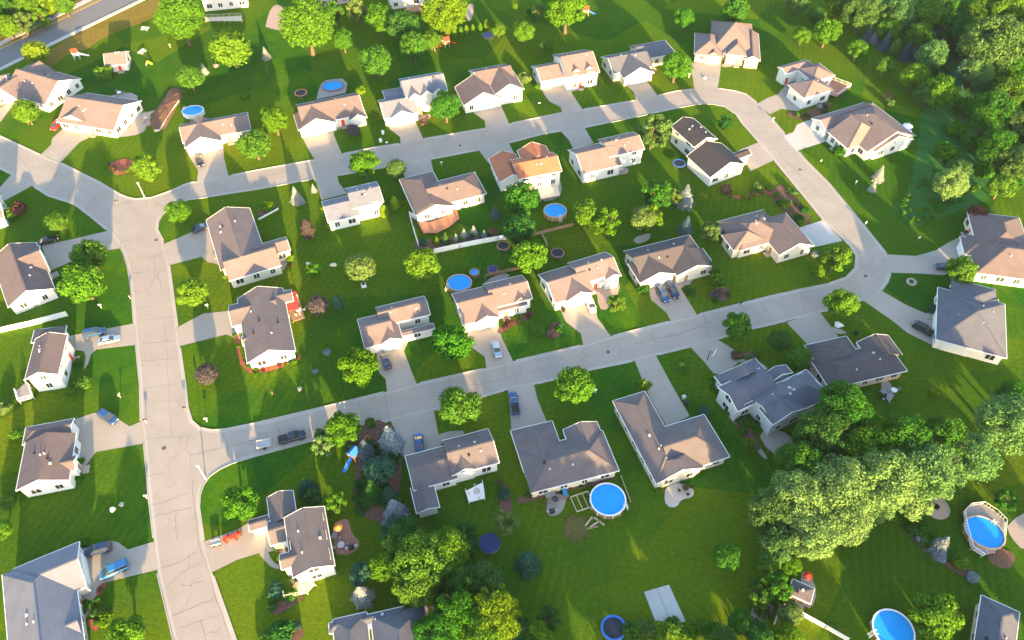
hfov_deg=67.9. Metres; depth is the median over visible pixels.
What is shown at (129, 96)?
patio
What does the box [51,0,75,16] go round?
broadleaf tree
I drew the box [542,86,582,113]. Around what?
driveway
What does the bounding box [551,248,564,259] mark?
trampoline
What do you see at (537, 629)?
broadleaf tree
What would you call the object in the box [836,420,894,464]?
woodland tree
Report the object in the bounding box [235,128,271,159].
broadleaf tree
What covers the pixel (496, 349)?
parked car
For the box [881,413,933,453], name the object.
woodland tree
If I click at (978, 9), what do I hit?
woodland tree
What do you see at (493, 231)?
shrub
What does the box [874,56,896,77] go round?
broadleaf tree
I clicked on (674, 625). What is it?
shrub
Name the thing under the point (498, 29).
broadleaf tree
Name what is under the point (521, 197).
broadleaf tree
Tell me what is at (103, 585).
mulch bed
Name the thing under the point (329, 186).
driveway
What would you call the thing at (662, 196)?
open crowned tree
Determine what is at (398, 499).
shrub
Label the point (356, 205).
house
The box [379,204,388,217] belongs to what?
columnar shrub
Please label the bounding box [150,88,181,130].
mulch heap
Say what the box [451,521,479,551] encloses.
open crowned tree
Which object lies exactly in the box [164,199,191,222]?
broadleaf tree
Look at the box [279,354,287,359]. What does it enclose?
window
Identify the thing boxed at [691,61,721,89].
driveway
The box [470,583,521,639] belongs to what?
woodland tree
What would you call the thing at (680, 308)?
driveway
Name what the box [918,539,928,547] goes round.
shrub
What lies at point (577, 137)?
driveway
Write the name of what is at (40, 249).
garage door
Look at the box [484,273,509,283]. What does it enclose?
patio
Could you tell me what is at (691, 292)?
shrub
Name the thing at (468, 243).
garden fence
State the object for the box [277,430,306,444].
pickup truck
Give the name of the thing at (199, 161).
parked car
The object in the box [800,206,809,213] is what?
shrub
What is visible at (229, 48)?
clipped tree
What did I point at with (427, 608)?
patio
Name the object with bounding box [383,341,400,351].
garage door
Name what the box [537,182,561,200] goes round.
patio
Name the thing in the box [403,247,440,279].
broadleaf tree
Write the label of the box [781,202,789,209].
shrub
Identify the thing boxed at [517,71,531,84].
shrub
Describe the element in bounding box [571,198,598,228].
broadleaf tree
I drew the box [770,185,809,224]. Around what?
mulch bed
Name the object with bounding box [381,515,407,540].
broadleaf tree
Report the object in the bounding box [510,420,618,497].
house
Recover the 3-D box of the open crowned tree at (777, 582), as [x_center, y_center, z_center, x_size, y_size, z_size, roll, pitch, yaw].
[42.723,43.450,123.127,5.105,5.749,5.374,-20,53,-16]
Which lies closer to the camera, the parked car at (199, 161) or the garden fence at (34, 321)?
the garden fence at (34, 321)
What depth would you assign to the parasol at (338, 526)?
130.84 m
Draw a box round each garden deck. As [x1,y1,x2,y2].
[13,379,35,403]
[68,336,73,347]
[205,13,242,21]
[282,577,315,597]
[284,289,304,322]
[317,78,347,98]
[404,4,421,13]
[418,210,458,233]
[465,480,484,502]
[538,184,559,198]
[828,77,851,98]
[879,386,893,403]
[961,501,1007,557]
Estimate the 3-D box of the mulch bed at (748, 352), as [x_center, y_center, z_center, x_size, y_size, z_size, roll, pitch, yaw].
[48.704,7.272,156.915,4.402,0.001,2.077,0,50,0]
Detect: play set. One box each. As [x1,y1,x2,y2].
[70,48,88,59]
[342,435,372,472]
[434,36,456,48]
[583,6,595,15]
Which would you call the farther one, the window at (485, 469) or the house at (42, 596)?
the window at (485, 469)
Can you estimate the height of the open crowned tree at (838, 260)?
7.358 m
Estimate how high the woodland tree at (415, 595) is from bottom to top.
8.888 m
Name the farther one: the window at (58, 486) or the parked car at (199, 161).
the parked car at (199, 161)
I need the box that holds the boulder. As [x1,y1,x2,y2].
[835,321,843,327]
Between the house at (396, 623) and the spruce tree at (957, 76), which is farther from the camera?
the spruce tree at (957, 76)
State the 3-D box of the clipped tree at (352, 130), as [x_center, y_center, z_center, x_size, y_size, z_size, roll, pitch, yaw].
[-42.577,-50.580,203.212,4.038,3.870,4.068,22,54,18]
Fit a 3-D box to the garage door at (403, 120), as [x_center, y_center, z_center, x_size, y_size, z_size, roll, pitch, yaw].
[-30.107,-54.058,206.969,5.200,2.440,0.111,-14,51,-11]
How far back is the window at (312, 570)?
123.62 m
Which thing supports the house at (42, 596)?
on the ground at (648, 538)
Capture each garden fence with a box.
[0,311,67,332]
[258,208,278,219]
[409,211,418,245]
[434,235,506,252]
[484,267,518,282]
[533,223,572,235]
[620,476,630,502]
[802,612,849,639]
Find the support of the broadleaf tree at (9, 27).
on the median
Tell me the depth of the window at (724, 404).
147.02 m
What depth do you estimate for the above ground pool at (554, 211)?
183.69 m
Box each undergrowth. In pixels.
[345,439,501,636]
[748,432,861,625]
[876,0,1023,190]
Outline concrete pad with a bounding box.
[644,585,685,621]
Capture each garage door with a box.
[0,96,11,104]
[40,249,49,268]
[72,423,78,439]
[81,553,90,584]
[192,143,214,154]
[253,527,266,534]
[308,125,328,135]
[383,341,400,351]
[391,116,410,126]
[475,101,493,110]
[477,319,495,330]
[546,78,562,88]
[567,295,589,308]
[630,74,647,84]
[650,275,672,287]
[706,56,718,63]
[741,156,748,162]
[932,311,935,329]
[939,342,970,355]
[956,242,963,256]
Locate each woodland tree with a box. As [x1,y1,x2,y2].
[0,0,18,15]
[12,0,38,19]
[152,0,204,45]
[277,0,336,56]
[380,516,422,555]
[389,529,451,590]
[391,563,441,609]
[411,607,455,639]
[421,0,467,36]
[429,525,471,579]
[434,583,482,639]
[440,562,484,598]
[459,616,506,639]
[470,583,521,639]
[747,487,793,529]
[767,468,833,533]
[773,438,825,477]
[783,509,845,560]
[790,405,850,457]
[805,452,879,519]
[813,379,874,431]
[823,0,847,18]
[828,500,875,546]
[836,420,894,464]
[840,0,886,33]
[851,445,921,511]
[863,500,896,523]
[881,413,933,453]
[882,0,917,31]
[894,445,920,473]
[896,437,966,502]
[904,21,937,49]
[914,39,950,70]
[923,414,968,456]
[927,0,960,12]
[932,167,970,200]
[946,448,971,479]
[948,428,1004,483]
[956,13,1023,74]
[957,54,995,88]
[967,0,998,22]
[968,88,1021,135]
[973,392,1023,457]
[975,127,1017,163]
[987,0,1023,29]
[991,380,1023,400]
[993,76,1023,108]
[993,144,1023,178]
[1001,42,1023,78]
[1001,108,1023,144]
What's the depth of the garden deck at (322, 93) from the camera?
216.34 m
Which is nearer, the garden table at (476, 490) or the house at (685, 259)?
the garden table at (476, 490)
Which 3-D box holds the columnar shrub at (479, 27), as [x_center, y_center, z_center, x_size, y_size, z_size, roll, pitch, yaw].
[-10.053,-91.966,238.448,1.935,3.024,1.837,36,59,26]
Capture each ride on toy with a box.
[222,533,231,543]
[232,530,241,539]
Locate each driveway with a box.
[0,103,10,121]
[0,174,32,200]
[41,129,89,161]
[42,230,120,269]
[70,323,137,368]
[75,413,144,465]
[82,541,157,618]
[163,229,213,264]
[176,311,239,345]
[185,143,228,181]
[203,523,273,572]
[303,131,341,160]
[311,174,346,199]
[377,342,416,391]
[388,121,423,144]
[391,410,440,457]
[403,158,432,177]
[466,324,512,368]
[473,107,508,128]
[478,142,513,163]
[508,383,546,429]
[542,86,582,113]
[560,126,592,148]
[560,304,610,344]
[619,80,657,100]
[635,354,688,425]
[649,280,696,320]
[689,338,738,373]
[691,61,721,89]
[740,142,773,170]
[758,87,802,113]
[784,120,827,150]
[787,311,837,343]
[800,220,841,247]
[860,291,932,344]
[886,237,959,274]
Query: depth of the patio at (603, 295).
167.87 m
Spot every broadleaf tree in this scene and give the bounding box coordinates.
[0,14,21,39]
[0,518,13,540]
[10,98,40,124]
[35,0,55,17]
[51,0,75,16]
[56,262,106,303]
[68,238,109,268]
[104,613,146,639]
[129,152,161,181]
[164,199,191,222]
[175,65,205,91]
[175,277,210,306]
[219,484,259,520]
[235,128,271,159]
[258,106,287,135]
[323,410,362,446]
[332,28,353,52]
[337,346,379,388]
[348,149,380,178]
[348,561,371,586]
[359,44,392,77]
[362,454,396,484]
[364,3,393,34]
[369,548,396,582]
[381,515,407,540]
[386,9,420,40]
[399,30,428,60]
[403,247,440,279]
[423,31,441,49]
[429,89,461,122]
[429,322,475,363]
[437,386,482,426]
[466,560,504,597]
[491,22,504,37]
[500,616,532,639]
[501,213,535,244]
[502,181,539,215]
[510,3,517,10]
[510,240,547,273]
[513,21,534,44]
[524,618,554,639]
[543,0,587,34]
[553,366,596,403]
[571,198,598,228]
[630,204,656,230]
[661,50,693,82]
[673,7,694,29]
[709,623,737,639]
[711,542,740,570]
[720,0,750,21]
[722,311,752,341]
[726,608,754,636]
[745,620,775,639]
[757,520,803,564]
[757,552,781,576]
[766,329,792,351]
[774,620,804,639]
[776,600,804,625]
[779,552,802,576]
[784,0,809,16]
[785,345,813,368]
[792,26,810,45]
[806,7,826,29]
[811,18,842,47]
[822,287,859,316]
[847,39,868,61]
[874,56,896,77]
[876,17,901,38]
[895,487,934,521]
[899,63,930,91]
[907,0,951,29]
[908,589,964,639]
[911,83,941,107]
[921,72,959,108]
[934,24,952,44]
[938,12,974,47]
[944,159,974,177]
[944,254,978,283]
[953,41,967,63]
[965,204,988,217]
[985,172,1017,198]
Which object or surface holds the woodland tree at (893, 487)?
on the ground at (648, 538)
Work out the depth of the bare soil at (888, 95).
216.40 m
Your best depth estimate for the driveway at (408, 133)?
205.74 m
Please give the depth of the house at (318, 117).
205.23 m
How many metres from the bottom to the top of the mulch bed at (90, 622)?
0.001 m
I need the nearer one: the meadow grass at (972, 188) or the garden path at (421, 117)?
the meadow grass at (972, 188)
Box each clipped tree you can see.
[20,39,51,62]
[42,210,68,230]
[194,362,218,385]
[208,27,251,67]
[307,294,327,314]
[344,251,375,281]
[345,124,360,136]
[385,158,406,177]
[674,358,690,373]
[697,405,710,418]
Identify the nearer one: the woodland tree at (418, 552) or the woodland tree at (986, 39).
the woodland tree at (418, 552)
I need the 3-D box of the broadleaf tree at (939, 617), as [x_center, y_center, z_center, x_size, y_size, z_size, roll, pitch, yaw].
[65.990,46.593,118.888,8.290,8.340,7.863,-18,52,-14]
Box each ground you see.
[0,0,1023,639]
[881,0,1023,225]
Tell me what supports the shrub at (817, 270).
on the ground at (648, 538)
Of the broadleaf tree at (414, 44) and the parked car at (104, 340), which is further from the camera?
the broadleaf tree at (414, 44)
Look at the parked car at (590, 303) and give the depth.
164.35 m
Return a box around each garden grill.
[345,544,356,550]
[546,508,557,513]
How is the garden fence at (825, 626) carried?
on the ground at (648, 538)
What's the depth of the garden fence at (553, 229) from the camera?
180.50 m
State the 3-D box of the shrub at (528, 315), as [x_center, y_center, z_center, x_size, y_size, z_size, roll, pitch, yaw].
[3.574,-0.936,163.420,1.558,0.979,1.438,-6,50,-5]
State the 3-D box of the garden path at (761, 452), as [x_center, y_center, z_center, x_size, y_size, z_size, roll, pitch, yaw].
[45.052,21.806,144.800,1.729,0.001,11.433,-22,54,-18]
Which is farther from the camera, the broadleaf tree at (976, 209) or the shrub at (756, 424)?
the broadleaf tree at (976, 209)
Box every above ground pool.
[182,105,204,118]
[322,80,343,91]
[445,274,471,292]
[543,203,566,221]
[589,483,628,518]
[868,608,915,639]
[961,515,1005,549]
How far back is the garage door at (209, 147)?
199.14 m
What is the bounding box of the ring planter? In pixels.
[906,278,916,285]
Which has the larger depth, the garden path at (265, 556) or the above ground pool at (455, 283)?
the above ground pool at (455, 283)
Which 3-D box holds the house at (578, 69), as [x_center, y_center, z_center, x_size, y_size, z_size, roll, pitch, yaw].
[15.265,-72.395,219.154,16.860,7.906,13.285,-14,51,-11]
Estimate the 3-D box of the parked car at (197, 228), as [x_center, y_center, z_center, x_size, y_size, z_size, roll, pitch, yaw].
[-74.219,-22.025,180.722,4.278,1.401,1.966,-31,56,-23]
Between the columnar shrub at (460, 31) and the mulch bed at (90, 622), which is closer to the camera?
the mulch bed at (90, 622)
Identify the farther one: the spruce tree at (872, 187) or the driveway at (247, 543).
the spruce tree at (872, 187)
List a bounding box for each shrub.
[0,401,12,415]
[0,495,16,510]
[4,207,16,221]
[8,428,23,439]
[9,200,27,216]
[64,384,76,394]
[72,376,91,389]
[78,538,88,547]
[83,600,92,608]
[89,609,97,617]
[92,618,97,626]
[93,65,113,79]
[93,596,100,603]
[96,611,112,627]
[239,92,249,99]
[258,635,265,639]
[261,201,274,211]
[262,628,271,638]
[264,632,274,639]
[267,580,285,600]
[267,601,276,611]
[269,619,294,639]
[282,587,296,601]
[285,254,293,261]
[293,621,301,629]
[299,218,315,238]
[313,428,325,438]
[322,348,330,355]
[331,295,344,310]
[354,85,365,94]
[354,505,365,515]
[360,477,367,487]
[361,496,372,504]
[362,501,371,509]
[365,417,374,427]
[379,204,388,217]
[389,196,399,210]
[394,496,401,503]
[419,237,427,245]
[458,26,463,35]
[464,25,468,33]
[470,24,474,32]
[477,23,482,31]
[484,19,488,28]
[484,475,492,482]
[488,226,499,236]
[497,481,503,487]
[497,488,510,499]
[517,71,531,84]
[525,313,531,318]
[532,16,539,21]
[534,83,540,88]
[554,326,560,331]
[621,619,641,639]
[636,283,649,293]
[636,618,656,639]
[648,620,668,639]
[655,487,662,494]
[663,615,683,639]
[680,621,696,639]
[689,290,694,295]
[692,618,709,638]
[697,192,707,201]
[703,620,719,639]
[708,377,716,387]
[711,291,719,297]
[711,297,718,302]
[719,184,731,194]
[731,350,740,359]
[737,416,747,424]
[738,426,747,435]
[745,419,754,427]
[749,189,755,194]
[751,180,764,190]
[753,420,759,428]
[754,352,760,357]
[766,185,773,190]
[773,191,780,197]
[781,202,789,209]
[783,199,791,205]
[789,188,797,194]
[793,214,804,222]
[796,219,805,225]
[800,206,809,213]
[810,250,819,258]
[810,263,825,277]
[832,145,846,157]
[885,98,895,106]
[887,37,901,57]
[889,512,898,521]
[905,523,916,533]
[914,523,935,542]
[915,535,925,544]
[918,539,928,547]
[928,303,935,313]
[928,387,939,396]
[932,550,946,563]
[933,140,958,162]
[944,120,969,138]
[946,550,953,560]
[950,553,969,570]
[952,96,977,117]
[960,133,979,150]
[967,571,979,582]
[974,162,994,178]
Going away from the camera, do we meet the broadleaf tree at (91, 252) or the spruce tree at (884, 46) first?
the broadleaf tree at (91, 252)
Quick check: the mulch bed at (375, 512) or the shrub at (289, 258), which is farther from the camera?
the shrub at (289, 258)
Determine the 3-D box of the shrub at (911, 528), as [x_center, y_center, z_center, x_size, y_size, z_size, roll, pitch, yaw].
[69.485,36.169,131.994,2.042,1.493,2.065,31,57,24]
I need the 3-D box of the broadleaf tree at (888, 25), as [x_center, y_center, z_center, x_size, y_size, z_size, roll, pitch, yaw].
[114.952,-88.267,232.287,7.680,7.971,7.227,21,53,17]
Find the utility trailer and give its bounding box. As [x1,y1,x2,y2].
[256,438,275,449]
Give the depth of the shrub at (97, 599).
124.10 m
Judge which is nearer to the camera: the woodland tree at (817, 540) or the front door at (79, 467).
the woodland tree at (817, 540)
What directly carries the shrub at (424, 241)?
on the mulch bed at (431, 244)
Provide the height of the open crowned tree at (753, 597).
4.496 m
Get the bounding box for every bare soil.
[562,514,589,544]
[882,91,894,103]
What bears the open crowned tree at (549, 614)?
on the ground at (648, 538)
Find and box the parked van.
[99,558,129,579]
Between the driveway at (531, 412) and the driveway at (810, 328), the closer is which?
the driveway at (531, 412)
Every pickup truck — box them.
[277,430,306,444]
[508,391,519,414]
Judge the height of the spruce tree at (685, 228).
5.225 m
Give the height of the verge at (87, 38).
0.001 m
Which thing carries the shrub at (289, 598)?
on the mulch bed at (282, 606)
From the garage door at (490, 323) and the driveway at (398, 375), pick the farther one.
the garage door at (490, 323)
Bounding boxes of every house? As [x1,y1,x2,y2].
[0,61,82,111]
[0,73,9,84]
[0,195,8,227]
[0,242,58,313]
[2,541,91,639]
[15,418,89,496]
[24,325,79,391]
[56,93,142,137]
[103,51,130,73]
[179,112,250,154]
[202,0,248,10]
[206,207,290,287]
[228,286,295,368]
[248,490,335,584]
[293,93,366,137]
[321,0,348,6]
[321,181,383,230]
[328,605,425,639]
[357,296,434,353]
[377,72,447,126]
[388,0,428,8]
[399,171,486,221]
[405,428,499,517]
[451,275,532,331]
[454,64,523,112]
[488,142,561,190]
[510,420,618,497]
[531,50,599,90]
[538,252,621,309]
[568,132,644,182]
[601,40,674,85]
[612,391,729,487]
[624,235,712,287]
[670,116,751,185]
[694,20,760,68]
[714,358,828,434]
[717,210,814,262]
[776,59,834,108]
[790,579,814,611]
[804,334,907,386]
[810,102,915,159]
[927,278,1006,364]
[956,211,1023,287]
[970,595,1019,639]
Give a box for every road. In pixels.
[0,0,134,66]
[0,88,890,639]
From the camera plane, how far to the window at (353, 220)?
180.81 m
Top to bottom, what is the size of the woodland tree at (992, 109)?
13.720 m
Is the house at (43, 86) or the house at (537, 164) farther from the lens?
the house at (43, 86)
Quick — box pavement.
[0,0,143,70]
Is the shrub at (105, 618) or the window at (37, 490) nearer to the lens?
the shrub at (105, 618)
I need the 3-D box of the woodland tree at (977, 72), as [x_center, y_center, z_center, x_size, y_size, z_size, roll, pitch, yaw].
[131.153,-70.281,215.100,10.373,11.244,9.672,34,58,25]
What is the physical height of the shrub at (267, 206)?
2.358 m
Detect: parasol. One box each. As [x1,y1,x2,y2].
[334,523,342,531]
[803,571,812,579]
[903,123,912,128]
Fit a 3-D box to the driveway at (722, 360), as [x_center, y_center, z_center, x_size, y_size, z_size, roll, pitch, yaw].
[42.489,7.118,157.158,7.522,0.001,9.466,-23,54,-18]
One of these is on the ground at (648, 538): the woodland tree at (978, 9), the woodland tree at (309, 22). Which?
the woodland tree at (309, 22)
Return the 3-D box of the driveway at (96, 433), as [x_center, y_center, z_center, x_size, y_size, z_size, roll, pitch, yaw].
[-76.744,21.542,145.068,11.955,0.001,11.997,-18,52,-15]
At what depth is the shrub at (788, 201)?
185.93 m
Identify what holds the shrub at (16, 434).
on the ground at (648, 538)
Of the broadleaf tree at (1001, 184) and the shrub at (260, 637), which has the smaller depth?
the shrub at (260, 637)
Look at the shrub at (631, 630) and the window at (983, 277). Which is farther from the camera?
the window at (983, 277)
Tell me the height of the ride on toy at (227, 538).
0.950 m
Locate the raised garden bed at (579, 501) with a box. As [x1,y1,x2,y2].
[570,491,590,511]
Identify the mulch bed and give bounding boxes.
[88,609,102,630]
[96,583,105,603]
[107,159,131,173]
[234,333,300,373]
[258,206,276,215]
[271,594,303,614]
[291,628,302,639]
[348,420,401,522]
[414,234,498,248]
[498,313,527,332]
[499,481,512,523]
[517,476,615,502]
[546,322,561,337]
[708,286,728,301]
[733,189,779,199]
[734,415,759,450]
[741,351,753,358]
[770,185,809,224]
[787,102,830,118]
[908,532,969,577]
[987,548,1014,568]
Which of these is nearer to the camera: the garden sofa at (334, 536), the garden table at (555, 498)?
the garden sofa at (334, 536)
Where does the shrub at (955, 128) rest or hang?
on the meadow ground at (935, 121)
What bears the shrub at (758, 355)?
on the mulch bed at (748, 352)
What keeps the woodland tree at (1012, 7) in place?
on the meadow ground at (935, 121)
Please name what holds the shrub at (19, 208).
on the ground at (648, 538)
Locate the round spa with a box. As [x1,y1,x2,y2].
[469,268,479,278]
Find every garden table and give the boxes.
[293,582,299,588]
[337,541,343,547]
[473,488,479,493]
[552,496,558,501]
[682,485,688,490]
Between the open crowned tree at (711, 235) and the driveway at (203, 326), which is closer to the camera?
the driveway at (203, 326)
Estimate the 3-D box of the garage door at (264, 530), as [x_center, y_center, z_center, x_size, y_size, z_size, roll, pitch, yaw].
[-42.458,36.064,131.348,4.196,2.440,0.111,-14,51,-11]
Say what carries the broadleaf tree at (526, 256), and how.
on the ground at (648, 538)
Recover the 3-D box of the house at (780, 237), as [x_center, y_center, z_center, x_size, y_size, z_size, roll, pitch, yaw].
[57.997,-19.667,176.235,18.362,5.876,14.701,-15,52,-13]
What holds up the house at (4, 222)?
on the ground at (648, 538)
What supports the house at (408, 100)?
on the ground at (648, 538)
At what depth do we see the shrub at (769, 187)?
189.85 m
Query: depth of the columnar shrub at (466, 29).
237.14 m
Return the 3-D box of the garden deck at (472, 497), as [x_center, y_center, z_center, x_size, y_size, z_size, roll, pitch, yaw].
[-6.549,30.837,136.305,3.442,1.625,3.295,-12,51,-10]
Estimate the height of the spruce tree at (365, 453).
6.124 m
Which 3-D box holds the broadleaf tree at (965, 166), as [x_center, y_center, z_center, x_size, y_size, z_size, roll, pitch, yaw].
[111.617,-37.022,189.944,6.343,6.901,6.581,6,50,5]
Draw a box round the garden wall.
[154,100,178,131]
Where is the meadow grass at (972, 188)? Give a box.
[897,163,980,224]
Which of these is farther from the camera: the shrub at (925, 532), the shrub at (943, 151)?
the shrub at (943, 151)
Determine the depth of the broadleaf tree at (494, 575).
121.64 m
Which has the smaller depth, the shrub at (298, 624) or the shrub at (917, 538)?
the shrub at (298, 624)
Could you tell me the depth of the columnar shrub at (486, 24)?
239.32 m
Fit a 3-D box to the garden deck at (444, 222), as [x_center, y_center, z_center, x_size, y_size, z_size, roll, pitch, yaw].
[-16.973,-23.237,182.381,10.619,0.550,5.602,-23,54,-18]
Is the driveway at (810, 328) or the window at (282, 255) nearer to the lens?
the driveway at (810, 328)
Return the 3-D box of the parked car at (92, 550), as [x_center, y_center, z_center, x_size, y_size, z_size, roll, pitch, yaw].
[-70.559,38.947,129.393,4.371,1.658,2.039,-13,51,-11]
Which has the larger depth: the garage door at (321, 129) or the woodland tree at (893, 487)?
the garage door at (321, 129)
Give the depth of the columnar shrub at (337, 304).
163.03 m
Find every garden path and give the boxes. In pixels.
[119,110,154,136]
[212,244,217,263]
[260,551,280,568]
[418,114,430,120]
[434,431,463,442]
[728,416,766,458]
[739,359,767,368]
[827,326,845,333]
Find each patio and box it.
[112,93,137,99]
[130,112,150,125]
[266,4,285,29]
[280,260,287,270]
[333,519,358,554]
[420,604,434,612]
[466,4,473,20]
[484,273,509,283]
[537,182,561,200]
[547,494,565,515]
[597,281,619,309]
[619,168,627,174]
[634,234,650,242]
[664,483,693,506]
[751,604,773,622]
[760,430,794,452]
[801,572,815,607]
[881,381,892,392]
[1007,513,1023,548]
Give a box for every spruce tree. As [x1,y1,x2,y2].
[201,63,209,74]
[262,46,271,61]
[264,64,271,73]
[290,186,304,206]
[298,478,318,500]
[310,184,317,193]
[350,586,375,610]
[356,439,375,466]
[363,479,382,507]
[377,426,406,457]
[381,486,400,505]
[381,499,411,525]
[434,236,439,245]
[442,232,449,245]
[459,228,467,238]
[470,225,477,235]
[481,230,487,237]
[489,205,500,219]
[513,550,542,581]
[676,184,694,210]
[677,216,692,236]
[860,24,872,42]
[867,181,875,192]
[868,28,879,44]
[870,165,884,184]
[875,31,890,52]
[896,42,910,62]
[910,44,917,61]
[923,536,949,559]
[949,59,966,93]
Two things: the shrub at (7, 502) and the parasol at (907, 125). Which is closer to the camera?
the shrub at (7, 502)
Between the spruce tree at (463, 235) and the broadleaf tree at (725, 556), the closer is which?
the broadleaf tree at (725, 556)
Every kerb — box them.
[0,88,890,639]
[1,0,99,48]
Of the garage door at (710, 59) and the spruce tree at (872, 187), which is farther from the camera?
the garage door at (710, 59)
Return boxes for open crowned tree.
[12,12,34,35]
[31,8,50,28]
[302,487,323,506]
[305,263,320,278]
[310,435,333,457]
[325,0,345,22]
[325,491,347,513]
[346,0,367,23]
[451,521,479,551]
[492,508,519,535]
[531,4,544,17]
[535,604,561,632]
[538,38,553,53]
[592,207,620,236]
[607,294,625,311]
[636,113,672,148]
[637,378,652,391]
[641,179,671,207]
[644,203,664,230]
[669,188,682,204]
[699,220,719,241]
[708,261,721,274]
[708,272,726,289]
[717,114,733,130]
[741,437,756,451]
[744,583,771,609]
[759,572,793,603]
[821,244,851,271]
[994,489,1017,511]
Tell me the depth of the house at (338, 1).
249.68 m
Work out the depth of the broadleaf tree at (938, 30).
227.90 m
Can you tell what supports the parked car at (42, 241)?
on the driveway at (56, 254)
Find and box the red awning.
[286,291,299,317]
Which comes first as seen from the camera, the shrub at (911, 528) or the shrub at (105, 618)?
the shrub at (105, 618)
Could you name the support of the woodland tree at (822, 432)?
on the ground at (648, 538)
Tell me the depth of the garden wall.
207.78 m
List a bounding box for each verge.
[0,0,81,40]
[33,0,196,67]
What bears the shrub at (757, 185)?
on the mulch bed at (757, 193)
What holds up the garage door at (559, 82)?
in the house at (578, 69)
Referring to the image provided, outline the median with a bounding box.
[0,0,100,48]
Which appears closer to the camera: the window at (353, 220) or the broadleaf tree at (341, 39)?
the window at (353, 220)
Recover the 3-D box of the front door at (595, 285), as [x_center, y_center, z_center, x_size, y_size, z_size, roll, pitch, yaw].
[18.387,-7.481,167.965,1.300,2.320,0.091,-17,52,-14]
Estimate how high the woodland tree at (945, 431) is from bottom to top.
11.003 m
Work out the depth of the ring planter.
170.00 m
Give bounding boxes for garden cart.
[206,538,220,547]
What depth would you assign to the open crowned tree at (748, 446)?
141.19 m
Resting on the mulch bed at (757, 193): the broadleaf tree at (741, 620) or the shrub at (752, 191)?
the shrub at (752, 191)
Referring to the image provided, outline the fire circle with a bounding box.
[929,495,949,519]
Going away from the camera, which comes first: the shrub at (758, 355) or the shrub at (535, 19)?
the shrub at (758, 355)
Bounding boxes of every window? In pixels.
[19,302,28,308]
[28,488,42,493]
[38,375,47,379]
[40,294,48,300]
[44,383,53,387]
[53,483,65,488]
[57,94,63,101]
[235,278,244,283]
[253,273,259,278]
[256,359,267,365]
[269,268,276,273]
[275,543,284,548]
[278,252,286,258]
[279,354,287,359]
[308,568,319,572]
[310,573,322,579]
[348,218,355,223]
[481,466,491,472]
[607,169,613,174]
[663,478,673,484]
[685,471,693,477]
[722,400,729,410]
[725,394,731,403]
[816,373,822,382]
[857,147,863,154]
[979,275,987,279]
[984,354,996,360]
[994,277,1005,281]
[1011,279,1020,283]
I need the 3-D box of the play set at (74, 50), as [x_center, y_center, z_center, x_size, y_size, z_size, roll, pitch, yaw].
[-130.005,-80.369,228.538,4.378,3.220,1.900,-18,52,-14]
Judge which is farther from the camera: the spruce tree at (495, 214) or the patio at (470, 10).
the patio at (470, 10)
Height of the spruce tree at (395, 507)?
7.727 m
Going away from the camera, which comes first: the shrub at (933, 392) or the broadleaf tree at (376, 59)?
the shrub at (933, 392)
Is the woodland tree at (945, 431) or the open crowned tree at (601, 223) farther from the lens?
the open crowned tree at (601, 223)
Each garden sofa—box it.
[331,530,338,539]
[544,490,555,498]
[562,488,568,497]
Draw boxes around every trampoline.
[294,89,306,98]
[479,533,499,553]
[482,32,493,37]
[497,241,509,251]
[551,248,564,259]
[601,615,625,639]
[672,159,685,169]
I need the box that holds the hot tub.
[487,265,497,274]
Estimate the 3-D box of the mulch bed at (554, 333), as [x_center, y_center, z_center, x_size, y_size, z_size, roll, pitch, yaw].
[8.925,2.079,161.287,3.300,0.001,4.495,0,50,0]
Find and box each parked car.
[38,235,57,245]
[50,120,60,130]
[82,326,105,338]
[84,540,111,557]
[96,408,118,424]
[98,335,119,345]
[190,223,207,233]
[194,155,203,166]
[380,352,391,369]
[413,432,423,452]
[491,340,501,357]
[586,297,596,312]
[655,285,669,302]
[666,281,679,298]
[912,319,933,335]
[934,262,947,270]
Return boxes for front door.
[68,351,73,361]
[76,461,82,471]
[226,134,232,141]
[340,119,345,125]
[503,310,508,317]
[593,282,597,288]
[683,274,688,280]
[734,58,739,64]
[768,246,772,254]
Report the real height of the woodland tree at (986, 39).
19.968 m
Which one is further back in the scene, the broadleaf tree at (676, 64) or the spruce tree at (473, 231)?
the broadleaf tree at (676, 64)
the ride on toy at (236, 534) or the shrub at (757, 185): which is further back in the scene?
the shrub at (757, 185)
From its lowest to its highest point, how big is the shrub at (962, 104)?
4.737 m

